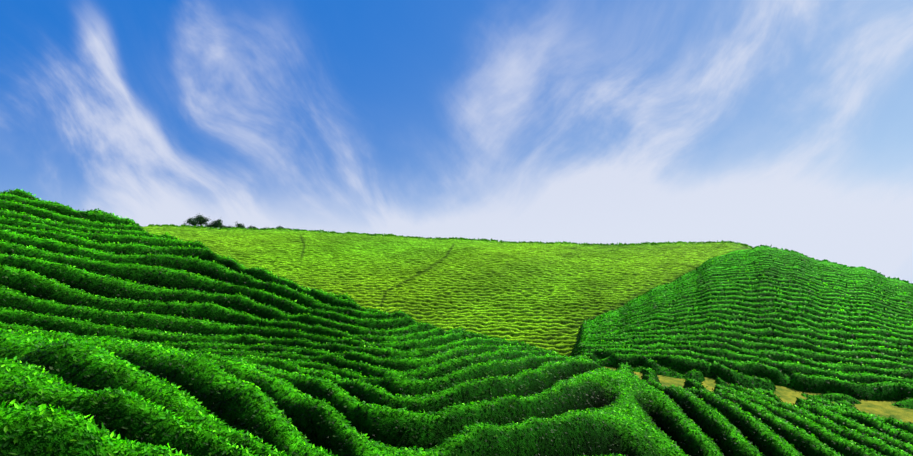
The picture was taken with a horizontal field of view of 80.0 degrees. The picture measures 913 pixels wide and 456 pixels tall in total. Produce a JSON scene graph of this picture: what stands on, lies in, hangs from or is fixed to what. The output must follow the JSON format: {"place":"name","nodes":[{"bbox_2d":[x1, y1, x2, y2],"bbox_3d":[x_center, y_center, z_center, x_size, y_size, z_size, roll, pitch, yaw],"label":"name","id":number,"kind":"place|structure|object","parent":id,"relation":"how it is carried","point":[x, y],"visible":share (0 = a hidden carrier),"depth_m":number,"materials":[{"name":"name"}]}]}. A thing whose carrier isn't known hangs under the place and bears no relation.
{"place":"outdoors","nodes":[
{"label":"outdoors","id":0,"kind":"place"},
{"bbox_2d":[0,0,912,282],"label":"sky","id":1,"kind":"structure","parent":0,"point":[785,124],"materials":[{"name":"blue"}]},
{"bbox_2d":[606,367,912,422],"bbox_3d":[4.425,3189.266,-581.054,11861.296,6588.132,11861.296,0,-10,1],"label":"ground","id":2,"kind":"structure","parent":0,"point":[886,409],"depth_m":32.30,"materials":[{"name":"beige soil"}]},
{"bbox_2d":[183,217,198,225],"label":"tree","id":3,"kind":"object","parent":2,"relation":"on","point":[191,222],"visible":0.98,"depth_m":281.18,"materials":[{"name":"green plant"}]},
{"bbox_2d":[192,213,210,225],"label":"tree","id":4,"kind":"object","parent":2,"relation":"on","point":[201,221],"visible":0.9,"depth_m":288.04,"materials":[{"name":"green plant"}]},
{"bbox_2d":[209,219,223,227],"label":"tree","id":5,"kind":"object","parent":2,"relation":"on","point":[215,224],"visible":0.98,"depth_m":286.01,"materials":[{"name":"green plant"}]},
{"bbox_2d":[235,222,245,227],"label":"tree","id":6,"kind":"object","parent":2,"relation":"on","point":[240,225],"visible":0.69,"depth_m":290.85,"materials":[{"name":"green plant"}]},
{"bbox_2d":[0,190,912,455],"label":"hillside","id":7,"kind":"structure","parent":2,"relation":"on","point":[552,297],"depth_m":26.25,"materials":[{"name":"green plant"}]},
{"bbox_2d":[0,355,337,455],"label":"tea bushes","id":8,"kind":"object","parent":7,"relation":"attached to","point":[70,387],"visible":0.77,"depth_m":6.01,"materials":[{"name":"green plant"}]},
{"bbox_2d":[0,189,912,455],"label":"tea bushes","id":9,"kind":"object","parent":7,"relation":"attached to","point":[57,342],"visible":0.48,"depth_m":21.93,"materials":[{"name":"green plant"}]},
{"bbox_2d":[148,224,912,284],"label":"crest bushes","id":10,"kind":"object","parent":2,"relation":"on","point":[478,239],"visible":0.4,"depth_m":275.60,"materials":[{"name":"green plant"}]}
]}

